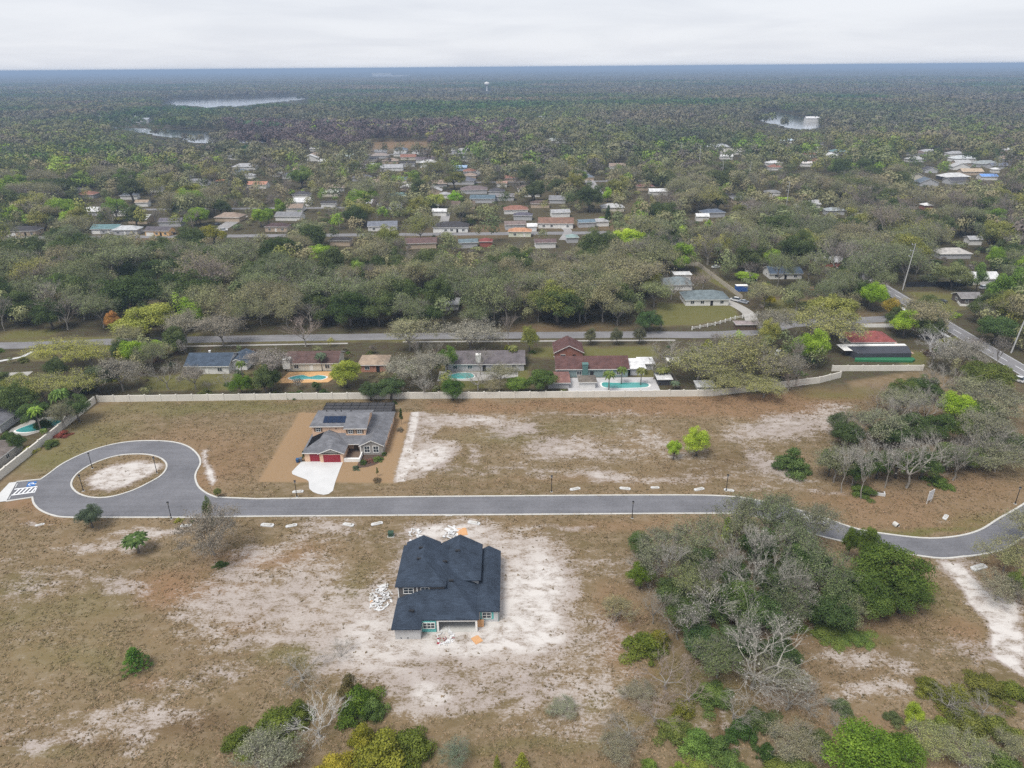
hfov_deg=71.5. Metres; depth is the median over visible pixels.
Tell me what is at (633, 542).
oak tree
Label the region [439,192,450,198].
house
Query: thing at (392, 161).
house
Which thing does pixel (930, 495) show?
sign board
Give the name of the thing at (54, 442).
shrub
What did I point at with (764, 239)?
budding tree
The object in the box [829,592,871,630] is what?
budding tree
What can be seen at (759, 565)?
leafless tree
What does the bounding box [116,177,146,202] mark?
oak tree
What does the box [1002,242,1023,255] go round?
oak tree
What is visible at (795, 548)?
oak tree
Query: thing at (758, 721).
shrub
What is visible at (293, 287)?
budding tree
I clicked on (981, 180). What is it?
leafless tree
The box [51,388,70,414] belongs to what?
palm tree
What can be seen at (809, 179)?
budding tree
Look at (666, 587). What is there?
oak tree
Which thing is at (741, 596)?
oak tree
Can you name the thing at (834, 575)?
budding tree
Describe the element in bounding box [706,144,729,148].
house
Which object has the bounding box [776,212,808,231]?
budding tree
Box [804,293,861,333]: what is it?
oak tree
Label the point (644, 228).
budding tree
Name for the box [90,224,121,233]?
house
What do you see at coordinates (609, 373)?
palm tree
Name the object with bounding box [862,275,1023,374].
road markings
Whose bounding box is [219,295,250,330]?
budding tree
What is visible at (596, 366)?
house
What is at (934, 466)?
oak tree
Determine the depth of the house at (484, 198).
526.42 m
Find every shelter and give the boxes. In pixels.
[654,372,672,384]
[693,380,715,389]
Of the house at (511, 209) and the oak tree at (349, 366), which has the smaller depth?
the oak tree at (349, 366)
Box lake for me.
[162,96,308,107]
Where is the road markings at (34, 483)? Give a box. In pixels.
[11,481,36,495]
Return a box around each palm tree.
[26,405,43,428]
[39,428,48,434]
[48,391,60,414]
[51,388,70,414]
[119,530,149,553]
[235,360,246,375]
[314,352,326,370]
[508,345,517,353]
[603,370,616,389]
[616,366,626,383]
[636,367,647,384]
[655,367,666,373]
[661,366,671,373]
[670,380,680,389]
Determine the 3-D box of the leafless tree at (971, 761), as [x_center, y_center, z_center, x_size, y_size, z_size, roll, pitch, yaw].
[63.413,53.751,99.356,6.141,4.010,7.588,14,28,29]
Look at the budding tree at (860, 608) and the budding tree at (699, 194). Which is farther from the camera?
the budding tree at (699, 194)
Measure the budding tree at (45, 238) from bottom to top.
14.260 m
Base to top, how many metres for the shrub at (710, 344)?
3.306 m
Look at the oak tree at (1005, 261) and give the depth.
328.89 m
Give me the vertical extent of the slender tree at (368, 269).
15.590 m
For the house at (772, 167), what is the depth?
678.61 m
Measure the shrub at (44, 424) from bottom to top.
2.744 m
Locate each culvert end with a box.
[260,523,273,526]
[285,523,296,527]
[292,490,303,492]
[342,522,353,526]
[371,521,382,525]
[468,520,479,524]
[570,487,579,490]
[619,487,630,489]
[694,487,704,490]
[970,563,987,570]
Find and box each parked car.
[730,296,740,300]
[737,299,748,303]
[1015,375,1023,382]
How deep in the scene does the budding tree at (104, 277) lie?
309.76 m
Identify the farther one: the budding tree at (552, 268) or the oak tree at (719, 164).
the oak tree at (719, 164)
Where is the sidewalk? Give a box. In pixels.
[0,482,15,501]
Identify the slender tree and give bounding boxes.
[0,296,12,330]
[10,184,51,195]
[24,257,58,296]
[150,208,164,222]
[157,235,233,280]
[161,164,175,182]
[282,178,294,201]
[358,261,374,281]
[392,232,410,252]
[397,247,419,258]
[403,334,430,364]
[485,266,533,317]
[499,313,517,344]
[526,250,545,262]
[617,228,666,255]
[641,157,656,172]
[641,193,652,201]
[653,186,674,201]
[655,537,694,575]
[660,185,681,209]
[674,597,708,647]
[697,544,733,585]
[708,524,756,579]
[710,331,726,347]
[723,218,765,240]
[724,581,766,645]
[742,520,794,572]
[745,230,759,268]
[755,219,782,264]
[764,607,805,638]
[772,539,819,612]
[788,324,805,367]
[794,183,801,197]
[836,440,864,492]
[845,189,869,204]
[846,446,875,485]
[851,164,872,178]
[854,444,878,498]
[856,431,899,477]
[866,197,905,232]
[874,425,919,487]
[896,196,914,205]
[947,186,968,205]
[991,332,1013,362]
[995,189,1023,215]
[997,227,1023,243]
[1000,172,1023,196]
[1001,199,1022,219]
[1002,232,1023,244]
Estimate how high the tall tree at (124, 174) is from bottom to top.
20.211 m
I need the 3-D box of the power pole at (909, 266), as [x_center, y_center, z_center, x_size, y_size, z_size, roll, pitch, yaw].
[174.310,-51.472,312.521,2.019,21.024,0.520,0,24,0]
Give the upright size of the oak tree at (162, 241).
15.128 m
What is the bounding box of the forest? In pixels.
[0,64,1023,82]
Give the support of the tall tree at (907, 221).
on the ground at (516, 637)
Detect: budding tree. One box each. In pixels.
[0,169,18,179]
[0,181,33,192]
[0,218,24,238]
[0,245,32,271]
[0,247,40,271]
[0,269,11,285]
[1,283,25,296]
[1,371,60,402]
[3,256,52,293]
[9,265,47,284]
[9,272,49,299]
[16,334,92,360]
[18,168,58,181]
[19,180,64,197]
[36,204,66,227]
[36,282,70,316]
[38,244,76,262]
[38,366,109,393]
[39,397,82,428]
[40,232,60,243]
[43,265,77,279]
[46,255,107,282]
[47,216,83,231]
[49,214,102,233]
[49,223,84,240]
[50,340,111,367]
[56,278,103,320]
[58,236,100,260]
[64,291,120,327]
[79,268,117,283]
[80,242,158,281]
[84,165,119,174]
[90,232,119,248]
[90,253,120,271]
[93,356,152,390]
[96,235,139,252]
[97,166,135,191]
[101,240,136,251]
[108,322,143,346]
[113,255,145,274]
[129,339,169,373]
[133,175,167,202]
[140,276,186,312]
[155,192,183,217]
[157,238,189,271]
[160,305,200,344]
[163,248,231,279]
[170,500,241,558]
[175,241,221,259]
[175,280,237,315]
[175,363,207,389]
[180,191,214,208]
[186,313,247,346]
[192,284,233,316]
[197,180,228,211]
[198,233,267,277]
[198,260,235,280]
[206,297,245,319]
[210,237,256,258]
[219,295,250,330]
[220,722,310,767]
[227,259,250,281]
[233,267,286,288]
[233,278,273,319]
[235,260,280,279]
[237,240,258,259]
[238,345,294,380]
[244,294,274,326]
[248,267,276,283]
[256,249,290,262]
[256,279,295,320]
[260,288,305,327]
[269,280,304,316]
[273,259,294,282]
[278,254,321,288]
[282,233,313,259]
[285,265,373,316]
[289,230,312,240]
[293,217,331,229]
[294,257,322,280]
[316,261,352,275]
[333,264,361,276]
[333,280,389,317]
[334,282,370,319]
[345,178,379,192]
[351,239,391,260]
[354,295,379,324]
[358,231,390,254]
[361,268,415,296]
[363,263,404,280]
[371,236,407,251]
[377,186,408,209]
[381,352,427,388]
[385,316,444,350]
[389,292,429,321]
[396,253,424,283]
[398,212,444,237]
[400,263,432,288]
[403,259,433,288]
[412,350,453,380]
[416,260,442,281]
[420,159,455,175]
[422,247,464,280]
[431,264,479,297]
[435,314,508,350]
[438,734,471,767]
[440,251,471,265]
[444,202,477,220]
[446,275,500,309]
[454,264,491,286]
[458,300,498,320]
[459,276,524,325]
[463,275,505,313]
[466,299,492,325]
[471,295,496,319]
[472,269,518,305]
[478,374,507,391]
[483,246,513,261]
[484,361,523,385]
[491,254,523,279]
[502,266,530,286]
[509,271,548,307]
[512,263,542,275]
[514,288,532,309]
[519,271,546,290]
[524,289,549,321]
[527,264,603,315]
[529,256,560,273]
[542,694,578,720]
[544,157,573,176]
[545,260,583,275]
[549,258,580,276]
[561,245,581,262]
[566,273,623,320]
[568,271,627,321]
[570,260,604,277]
[571,291,599,322]
[572,251,612,269]
[579,251,605,263]
[581,257,618,271]
[592,237,616,252]
[593,250,621,261]
[595,270,633,310]
[597,722,640,767]
[598,238,634,261]
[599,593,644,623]
[600,252,653,285]
[602,296,636,325]
[604,271,632,288]
[605,163,639,177]
[608,258,674,299]
[616,677,660,708]
[624,213,677,238]
[626,237,680,261]
[630,234,677,265]
[632,520,691,571]
[636,279,674,306]
[651,164,685,186]
[651,216,676,229]
[658,339,747,379]
[661,244,698,270]
[663,176,697,194]
[663,556,722,601]
[664,173,695,184]
[668,508,729,565]
[669,191,696,200]
[670,173,718,184]
[681,184,713,212]
[681,630,750,679]
[683,179,719,208]
[685,222,724,241]
[689,331,790,376]
[690,164,716,176]
[691,364,753,394]
[695,183,728,208]
[704,491,772,551]
[710,218,734,236]
[721,229,751,248]
[722,208,760,225]
[729,168,758,194]
[729,218,754,244]
[729,221,780,264]
[730,220,755,238]
[736,372,788,397]
[736,488,815,536]
[742,204,779,216]
[742,645,815,697]
[745,279,783,307]
[747,307,795,328]
[749,350,810,382]
[757,250,797,284]
[757,715,830,767]
[761,565,822,620]
[767,520,837,581]
[770,509,820,548]
[774,219,805,234]
[775,233,791,259]
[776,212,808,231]
[780,200,817,221]
[780,277,822,310]
[785,300,871,340]
[789,500,848,540]
[790,249,834,283]
[790,547,865,608]
[791,171,832,196]
[799,214,834,235]
[805,281,843,299]
[810,440,871,482]
[812,173,846,202]
[812,228,837,240]
[814,213,840,228]
[815,277,848,297]
[822,265,864,293]
[823,269,851,293]
[824,233,844,249]
[826,178,859,199]
[828,217,880,242]
[828,290,863,327]
[829,225,896,245]
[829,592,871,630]
[832,194,861,215]
[839,234,890,254]
[839,245,897,279]
[841,404,912,442]
[848,171,888,183]
[856,202,884,229]
[860,203,907,229]
[862,177,893,191]
[864,267,899,300]
[871,230,895,236]
[871,242,912,274]
[876,385,936,413]
[880,239,933,284]
[881,162,911,173]
[881,203,917,221]
[883,217,936,238]
[887,180,931,202]
[890,223,940,248]
[895,295,957,336]
[906,714,953,761]
[914,275,949,281]
[919,240,944,255]
[922,225,953,247]
[926,298,957,320]
[928,191,957,218]
[929,337,996,368]
[930,200,971,221]
[932,719,1005,767]
[940,191,985,208]
[946,376,1022,406]
[952,376,1023,425]
[954,405,1019,447]
[956,205,994,235]
[967,220,1010,251]
[969,437,1023,471]
[970,532,1023,574]
[973,564,1023,607]
[990,288,1023,323]
[992,725,1023,760]
[994,506,1023,544]
[996,263,1022,276]
[1000,231,1023,246]
[1000,247,1023,264]
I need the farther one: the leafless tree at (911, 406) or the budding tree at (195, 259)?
the budding tree at (195, 259)
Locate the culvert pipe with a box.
[892,521,899,526]
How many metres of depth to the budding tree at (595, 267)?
301.87 m
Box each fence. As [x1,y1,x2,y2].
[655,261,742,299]
[665,363,679,387]
[691,312,757,329]
[906,281,972,286]
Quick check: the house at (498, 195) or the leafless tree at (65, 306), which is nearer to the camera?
the leafless tree at (65, 306)
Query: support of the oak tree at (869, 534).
on the ground at (516, 637)
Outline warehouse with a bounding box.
[372,73,390,76]
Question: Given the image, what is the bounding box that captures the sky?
[0,0,1023,71]
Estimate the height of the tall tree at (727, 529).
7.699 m
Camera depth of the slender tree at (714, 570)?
126.38 m
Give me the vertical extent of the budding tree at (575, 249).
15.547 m
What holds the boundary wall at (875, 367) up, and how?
on the ground at (516, 637)
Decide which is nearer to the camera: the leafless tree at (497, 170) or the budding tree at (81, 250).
the budding tree at (81, 250)
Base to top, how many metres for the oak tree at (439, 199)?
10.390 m
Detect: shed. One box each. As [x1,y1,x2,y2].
[636,357,654,369]
[672,271,691,279]
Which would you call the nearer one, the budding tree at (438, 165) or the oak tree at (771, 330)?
the oak tree at (771, 330)
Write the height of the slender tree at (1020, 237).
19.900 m
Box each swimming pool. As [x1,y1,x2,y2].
[9,416,64,435]
[279,371,331,382]
[437,371,517,380]
[568,377,659,390]
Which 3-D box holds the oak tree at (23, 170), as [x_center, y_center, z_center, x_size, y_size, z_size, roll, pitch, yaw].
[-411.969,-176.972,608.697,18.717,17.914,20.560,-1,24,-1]
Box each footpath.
[0,352,32,361]
[183,343,347,346]
[406,340,674,341]
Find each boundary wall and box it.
[0,396,95,479]
[96,371,841,401]
[831,365,923,370]
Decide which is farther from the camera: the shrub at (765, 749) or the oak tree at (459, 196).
the oak tree at (459, 196)
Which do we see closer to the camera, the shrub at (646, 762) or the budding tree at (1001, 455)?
the shrub at (646, 762)
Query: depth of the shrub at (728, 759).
101.61 m
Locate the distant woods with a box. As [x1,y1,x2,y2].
[0,74,1023,394]
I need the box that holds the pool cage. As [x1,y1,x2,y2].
[836,344,914,362]
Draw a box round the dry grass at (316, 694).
[0,396,1023,767]
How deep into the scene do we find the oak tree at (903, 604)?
126.79 m
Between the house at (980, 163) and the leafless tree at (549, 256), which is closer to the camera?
the leafless tree at (549, 256)
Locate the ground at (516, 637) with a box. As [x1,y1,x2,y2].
[0,89,1023,767]
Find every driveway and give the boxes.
[3,371,32,377]
[292,461,342,494]
[728,300,756,320]
[861,324,892,326]
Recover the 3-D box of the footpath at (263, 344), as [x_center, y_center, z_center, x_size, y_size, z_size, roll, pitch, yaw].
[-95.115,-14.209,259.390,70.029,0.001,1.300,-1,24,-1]
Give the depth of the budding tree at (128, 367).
218.74 m
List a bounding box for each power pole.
[902,243,915,289]
[1010,321,1023,352]
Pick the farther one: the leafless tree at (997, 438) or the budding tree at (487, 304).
the budding tree at (487, 304)
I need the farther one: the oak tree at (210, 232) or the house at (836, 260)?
the oak tree at (210, 232)
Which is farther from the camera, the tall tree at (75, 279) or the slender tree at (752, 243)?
the slender tree at (752, 243)
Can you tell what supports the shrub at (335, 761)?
on the ground at (516, 637)
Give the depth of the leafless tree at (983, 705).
109.57 m
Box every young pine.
[120,646,153,678]
[493,755,501,767]
[514,752,530,767]
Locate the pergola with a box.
[733,321,759,329]
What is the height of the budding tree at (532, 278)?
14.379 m
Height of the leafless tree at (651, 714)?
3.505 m
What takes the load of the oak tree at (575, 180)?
on the ground at (516, 637)
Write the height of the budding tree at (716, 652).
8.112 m
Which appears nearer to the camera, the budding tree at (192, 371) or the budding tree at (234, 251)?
the budding tree at (192, 371)
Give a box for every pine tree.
[399,408,402,423]
[967,261,989,291]
[984,272,1013,294]
[1005,267,1023,295]
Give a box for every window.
[364,446,370,452]
[372,446,378,452]
[403,588,413,593]
[422,622,434,628]
[482,612,490,618]
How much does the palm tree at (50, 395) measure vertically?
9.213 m
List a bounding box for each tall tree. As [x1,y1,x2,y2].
[0,174,20,185]
[0,189,32,218]
[0,190,12,202]
[23,240,43,256]
[44,370,55,388]
[47,273,94,317]
[51,233,72,242]
[52,273,68,301]
[58,207,75,224]
[65,232,89,241]
[66,173,84,187]
[69,175,82,185]
[78,251,96,260]
[95,175,111,190]
[112,167,136,186]
[117,340,146,369]
[121,203,145,225]
[161,325,186,351]
[177,297,205,328]
[236,174,247,189]
[239,260,272,281]
[250,208,268,227]
[251,364,274,393]
[263,208,273,223]
[274,198,285,211]
[294,224,324,245]
[309,295,333,324]
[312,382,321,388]
[316,245,345,272]
[324,263,337,284]
[366,185,377,197]
[368,254,386,274]
[407,170,419,179]
[427,202,437,208]
[456,208,466,221]
[460,196,472,213]
[466,220,475,223]
[500,256,519,274]
[508,245,520,254]
[522,247,533,268]
[550,178,566,194]
[578,170,588,178]
[603,187,611,201]
[605,205,610,219]
[646,167,656,185]
[662,224,681,241]
[669,241,696,270]
[670,189,685,207]
[670,232,683,243]
[703,220,711,225]
[704,169,730,186]
[721,517,733,541]
[763,249,779,265]
[839,171,853,176]
[876,187,900,204]
[883,197,898,208]
[900,215,913,225]
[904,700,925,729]
[930,259,943,263]
[959,191,984,207]
[972,197,1002,215]
[994,237,1007,247]
[1006,164,1023,177]
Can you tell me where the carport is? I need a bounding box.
[628,358,646,374]
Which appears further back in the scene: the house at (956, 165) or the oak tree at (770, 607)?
the house at (956, 165)
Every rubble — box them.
[368,582,392,610]
[409,528,421,540]
[436,626,454,645]
[443,525,461,538]
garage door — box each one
[309,454,319,461]
[323,455,340,461]
[434,229,441,232]
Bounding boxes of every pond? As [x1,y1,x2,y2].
[112,127,266,142]
[759,112,821,129]
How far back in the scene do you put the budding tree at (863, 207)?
410.35 m
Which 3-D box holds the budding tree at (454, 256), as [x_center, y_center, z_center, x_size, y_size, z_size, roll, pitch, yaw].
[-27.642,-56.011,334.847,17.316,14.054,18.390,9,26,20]
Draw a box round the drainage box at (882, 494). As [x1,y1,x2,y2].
[870,491,885,496]
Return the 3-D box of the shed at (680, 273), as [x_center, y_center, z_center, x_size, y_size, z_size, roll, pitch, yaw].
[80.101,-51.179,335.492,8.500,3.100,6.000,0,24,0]
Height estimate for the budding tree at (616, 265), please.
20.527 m
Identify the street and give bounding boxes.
[0,316,916,348]
[5,231,605,238]
[146,207,346,209]
[217,216,247,229]
[393,180,646,183]
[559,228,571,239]
[575,166,602,192]
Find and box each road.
[7,441,1023,556]
[722,189,1023,376]
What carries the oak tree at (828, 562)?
on the ground at (516, 637)
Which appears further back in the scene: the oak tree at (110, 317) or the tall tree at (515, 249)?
the tall tree at (515, 249)
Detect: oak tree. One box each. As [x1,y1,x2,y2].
[0,204,23,225]
[0,237,35,249]
[0,242,27,260]
[0,276,27,315]
[0,290,37,324]
[0,371,10,385]
[0,372,35,387]
[0,383,39,413]
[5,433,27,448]
[10,379,41,405]
[13,174,31,181]
[13,191,50,210]
[13,400,49,426]
[19,167,33,175]
[23,234,45,248]
[25,205,57,229]
[27,297,66,329]
[30,178,73,193]
[41,240,75,257]
[41,272,88,288]
[41,356,68,375]
[42,224,83,238]
[44,198,81,216]
[50,239,72,258]
[54,177,77,186]
[62,393,90,421]
[64,167,85,178]
[64,206,94,230]
[68,383,92,393]
[72,503,103,527]
[74,233,107,247]
[75,240,101,254]
[78,365,118,392]
[79,170,93,186]
[92,278,109,293]
[92,298,128,315]
[95,275,163,315]
[101,196,128,220]
[103,310,120,328]
[106,302,182,341]
[108,337,125,362]
[114,261,136,276]
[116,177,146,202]
[131,259,166,278]
[142,235,171,248]
[142,245,170,260]
[157,171,180,184]
[157,271,185,308]
[165,268,223,306]
[167,249,190,269]
[169,187,204,207]
[171,203,201,214]
[174,223,204,239]
[174,226,205,245]
[175,183,202,194]
[182,209,208,225]
[189,207,209,224]
[195,246,213,260]
[200,224,227,243]
[201,167,224,182]
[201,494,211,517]
[210,198,232,213]
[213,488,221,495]
[226,373,253,393]
[229,281,244,295]
[258,238,289,258]
[264,367,281,389]
[274,236,301,255]
[287,165,313,187]
[294,289,328,318]
[305,290,329,310]
[307,244,340,259]
[326,290,369,327]
[328,359,361,387]
[342,204,367,227]
[345,188,370,206]
[349,254,370,267]
[350,260,366,278]
[355,204,375,224]
[358,381,382,400]
[362,295,394,326]
[370,223,406,258]
[375,276,420,316]
[376,377,405,399]
[384,246,405,259]
[386,255,409,267]
[387,259,405,277]
[405,195,429,210]
[411,178,429,200]
[412,247,444,279]
[418,304,444,327]
[420,274,456,316]
[426,194,446,203]
[435,345,458,372]
[440,377,464,400]
[443,171,465,189]
[447,190,462,200]
[481,255,503,270]
[499,251,533,267]
[504,376,530,390]
[516,164,540,184]
[520,325,539,351]
[524,369,559,391]
[525,181,544,200]
[525,279,585,321]
[529,181,545,200]
[534,288,586,324]
[564,172,584,190]
[566,268,598,295]
[568,248,599,262]
[575,182,605,211]
[576,231,615,252]
[584,328,595,344]
[596,282,636,317]
[600,230,625,250]
[602,244,626,253]
[605,175,630,191]
[609,327,622,344]
[613,228,646,242]
[625,561,657,588]
[627,530,652,557]
[630,200,650,215]
[632,264,662,295]
[632,326,646,343]
[635,310,663,331]
[642,159,663,172]
[643,229,670,254]
[648,202,662,214]
[653,170,676,187]
[653,201,681,221]
[655,576,690,610]
[662,593,711,629]
[666,440,682,459]
[680,546,716,582]
[681,624,724,658]
[683,425,710,455]
[698,583,739,627]
[706,234,731,261]
[707,160,728,170]
[707,192,727,208]
[716,556,751,584]
[718,579,766,625]
[718,624,758,660]
[721,159,734,169]
[723,167,736,184]
[731,203,745,214]
[732,591,788,632]
[734,271,760,278]
[735,240,763,270]
[736,526,779,570]
[752,562,790,603]
[756,212,799,234]
[757,317,783,346]
[757,634,804,675]
[763,294,775,304]
[773,203,794,214]
[773,541,819,583]
[775,228,816,259]
[791,328,832,364]
[791,550,841,589]
[794,227,817,257]
[801,199,819,212]
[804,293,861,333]
[805,589,860,629]
[813,235,829,255]
[819,173,877,202]
[819,449,843,476]
[819,715,913,767]
[826,158,859,173]
[827,411,848,429]
[829,419,867,448]
[830,568,895,621]
[832,215,868,248]
[837,256,865,274]
[841,526,861,561]
[842,459,873,485]
[850,537,941,599]
[851,280,874,305]
[852,188,877,205]
[854,211,889,230]
[855,156,873,169]
[856,526,880,556]
[858,166,884,175]
[859,450,897,478]
[860,281,890,310]
[865,417,911,448]
[868,184,885,194]
[874,576,936,616]
[877,729,929,767]
[882,297,902,311]
[884,305,903,331]
[886,378,923,402]
[888,170,913,183]
[889,310,921,337]
[889,448,919,478]
[890,232,933,270]
[891,412,927,443]
[892,201,911,214]
[905,294,944,316]
[906,374,944,399]
[907,446,944,478]
[917,313,945,339]
[921,219,945,231]
[921,413,960,443]
[923,213,938,221]
[931,442,976,470]
[933,261,975,288]
[935,390,982,418]
[937,214,958,237]
[938,337,956,349]
[955,414,986,444]
[958,359,1018,389]
[960,214,991,235]
[960,445,991,467]
[961,398,1008,422]
[966,292,1003,314]
[976,219,1022,245]
[976,315,1021,344]
[978,428,1023,452]
[980,196,1000,207]
[981,288,1020,316]
[984,208,1007,221]
[985,246,1006,270]
[990,257,1017,272]
[992,186,1011,200]
[998,195,1019,214]
[999,204,1021,214]
[1001,179,1023,194]
[1001,195,1023,209]
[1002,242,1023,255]
[1005,568,1023,595]
[1007,174,1023,184]
[1013,256,1023,265]
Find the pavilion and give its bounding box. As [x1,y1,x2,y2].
[577,375,596,388]
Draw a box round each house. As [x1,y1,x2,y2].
[0,403,28,432]
[0,440,22,467]
[4,226,44,235]
[74,188,93,192]
[78,191,99,198]
[86,207,111,215]
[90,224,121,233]
[112,225,143,234]
[119,193,139,199]
[128,214,156,223]
[134,200,150,206]
[135,118,150,123]
[144,226,174,235]
[148,186,164,191]
[157,218,185,226]
[184,350,237,373]
[189,179,210,185]
[214,212,246,221]
[231,348,254,369]
[232,163,257,169]
[244,173,255,178]
[246,181,269,188]
[264,223,290,231]
[274,212,305,220]
[282,351,344,370]
[286,204,305,211]
[291,191,311,197]
[294,198,312,205]
[302,402,395,461]
[306,154,319,160]
[320,201,336,207]
[322,190,339,196]
[328,184,345,190]
[328,237,352,245]
[358,355,390,371]
[364,156,378,161]
[367,221,397,230]
[371,153,389,158]
[374,150,386,152]
[377,202,401,209]
[380,164,403,170]
[382,158,398,163]
[391,534,500,638]
[393,151,405,155]
[394,147,407,151]
[400,154,416,159]
[400,161,415,166]
[405,237,436,248]
[415,157,433,162]
[425,185,442,194]
[431,180,446,186]
[432,208,447,215]
[432,221,468,232]
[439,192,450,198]
[440,210,449,221]
[440,297,460,309]
[445,350,524,370]
[448,177,475,184]
[451,148,468,152]
[451,201,474,208]
[453,165,467,170]
[458,238,477,247]
[460,185,487,193]
[463,168,475,173]
[465,173,477,178]
[469,195,495,202]
[478,238,492,246]
[488,188,504,194]
[495,193,514,200]
[503,205,528,213]
[504,221,525,229]
[505,175,515,181]
[508,228,531,236]
[513,212,532,219]
[527,223,537,231]
[530,200,549,207]
[534,238,556,247]
[538,217,573,228]
[547,371,570,388]
[549,195,566,203]
[550,209,570,216]
[552,336,583,357]
[553,355,629,376]
[565,234,578,242]
[576,219,595,227]
[585,174,593,179]
[595,218,608,226]
[599,203,624,211]
[608,163,625,168]
[636,184,654,190]
[648,188,666,195]
[661,276,693,289]
[679,290,730,305]
[694,213,709,220]
[699,209,725,217]
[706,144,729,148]
[719,154,732,159]
[720,148,744,154]
[730,195,754,203]
[763,266,803,278]
[764,190,780,196]
[765,160,779,165]
[767,164,780,169]
[794,200,821,207]
[800,161,812,166]
[804,116,819,122]
[809,256,842,266]
[823,207,844,214]
[828,149,847,154]
[839,331,896,343]
[904,156,922,161]
[906,151,925,155]
[912,173,925,179]
[914,177,938,185]
[919,203,932,209]
[921,166,937,172]
[931,248,972,258]
[936,172,970,179]
[942,177,967,184]
[944,151,965,156]
[947,155,976,161]
[948,162,970,169]
[949,160,970,165]
[951,292,981,303]
[957,168,983,174]
[959,271,998,284]
[963,236,981,244]
[971,160,995,166]
[976,174,997,179]
[985,163,1010,168]
[990,167,1000,172]
[995,156,1009,161]
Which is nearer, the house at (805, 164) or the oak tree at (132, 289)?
the oak tree at (132, 289)
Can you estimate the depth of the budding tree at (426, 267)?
314.29 m
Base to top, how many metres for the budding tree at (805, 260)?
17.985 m
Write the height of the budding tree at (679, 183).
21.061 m
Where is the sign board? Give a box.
[926,489,934,503]
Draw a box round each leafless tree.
[6,265,37,284]
[13,193,50,225]
[26,295,78,329]
[30,278,72,321]
[88,169,103,177]
[90,199,124,223]
[141,360,190,389]
[176,208,202,225]
[189,265,234,284]
[202,172,219,181]
[212,368,240,390]
[230,183,261,196]
[233,723,284,767]
[273,650,329,695]
[280,685,350,749]
[282,315,322,346]
[290,299,329,326]
[320,636,354,661]
[322,204,345,226]
[366,194,390,218]
[403,372,439,391]
[428,341,443,353]
[452,265,494,281]
[456,366,487,390]
[467,348,496,373]
[493,165,501,180]
[508,180,526,195]
[530,165,542,180]
[538,246,564,259]
[556,252,575,261]
[599,704,648,751]
[622,550,679,587]
[627,635,706,705]
[628,696,684,729]
[642,582,683,623]
[644,335,697,366]
[644,352,668,378]
[652,593,714,639]
[653,273,691,299]
[660,677,714,709]
[665,235,702,267]
[682,274,712,289]
[686,562,759,626]
[694,234,722,264]
[698,244,714,264]
[698,268,716,288]
[702,220,729,252]
[715,539,811,598]
[718,245,735,273]
[720,687,761,729]
[722,612,821,713]
[736,198,769,215]
[740,261,762,276]
[752,663,824,720]
[776,680,846,719]
[780,370,810,390]
[786,352,813,386]
[809,233,865,266]
[809,262,829,284]
[820,706,851,731]
[831,240,878,263]
[831,408,876,444]
[838,182,898,206]
[856,277,889,305]
[857,193,876,212]
[864,381,893,410]
[865,394,930,422]
[874,201,920,212]
[874,432,957,488]
[887,193,913,206]
[899,422,977,475]
[903,383,950,416]
[905,218,942,239]
[909,257,924,279]
[913,323,969,366]
[914,363,977,399]
[929,678,977,722]
[944,432,990,480]
[948,206,979,234]
[948,752,988,767]
[954,688,1005,720]
[959,195,1005,211]
[959,334,987,358]
[960,419,1019,463]
[963,176,993,185]
[978,299,996,315]
[978,416,1023,459]
[990,171,1007,180]
[996,213,1023,222]
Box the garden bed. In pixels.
[357,455,383,467]
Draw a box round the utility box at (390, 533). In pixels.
[387,530,394,537]
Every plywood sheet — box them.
[457,528,467,534]
[471,635,482,643]
[477,619,483,626]
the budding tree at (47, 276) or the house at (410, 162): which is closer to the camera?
the budding tree at (47, 276)
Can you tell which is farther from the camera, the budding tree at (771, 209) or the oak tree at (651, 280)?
the budding tree at (771, 209)
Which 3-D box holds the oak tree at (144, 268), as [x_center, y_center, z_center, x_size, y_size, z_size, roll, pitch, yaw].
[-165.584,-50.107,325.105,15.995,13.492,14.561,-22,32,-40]
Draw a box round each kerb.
[6,440,1023,558]
[70,453,167,497]
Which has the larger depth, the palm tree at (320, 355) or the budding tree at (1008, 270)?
the budding tree at (1008, 270)
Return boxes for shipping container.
[735,284,747,291]
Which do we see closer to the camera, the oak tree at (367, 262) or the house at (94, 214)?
the oak tree at (367, 262)
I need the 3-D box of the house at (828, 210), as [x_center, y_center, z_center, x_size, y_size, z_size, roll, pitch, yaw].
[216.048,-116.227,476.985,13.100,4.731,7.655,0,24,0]
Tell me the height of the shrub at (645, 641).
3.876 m
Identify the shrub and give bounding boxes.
[0,431,20,439]
[17,356,28,363]
[22,446,40,454]
[33,419,52,429]
[43,439,59,449]
[53,430,73,438]
[151,356,165,363]
[197,388,211,393]
[212,561,229,568]
[220,723,258,762]
[248,705,303,753]
[288,698,315,731]
[312,749,361,767]
[334,683,386,732]
[336,672,362,711]
[346,721,374,758]
[350,723,421,767]
[352,465,360,470]
[358,696,390,724]
[364,458,373,462]
[372,456,383,461]
[373,477,381,483]
[395,723,437,767]
[432,385,440,391]
[618,630,670,667]
[640,757,658,767]
[651,629,671,652]
[651,715,693,747]
[669,698,695,723]
[669,761,687,767]
[675,726,713,761]
[683,754,710,767]
[690,679,734,721]
[702,339,713,347]
[702,750,748,767]
[703,735,740,763]
[724,718,759,746]
[740,705,783,738]
[750,741,777,764]
[763,754,789,767]
[771,447,812,481]
[777,752,817,767]
[782,613,809,634]
[791,352,816,362]
[798,726,834,757]
[803,610,845,653]
[804,363,819,368]
[827,697,854,717]
[837,624,878,650]
[850,483,878,503]
[882,710,904,730]
[913,675,943,702]
[920,475,956,491]
[922,350,932,356]
[924,714,952,736]
[933,682,978,715]
[937,706,988,741]
[949,310,962,319]
[962,668,1016,715]
[967,737,1023,767]
[974,714,1023,751]
[994,678,1023,705]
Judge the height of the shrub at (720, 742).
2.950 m

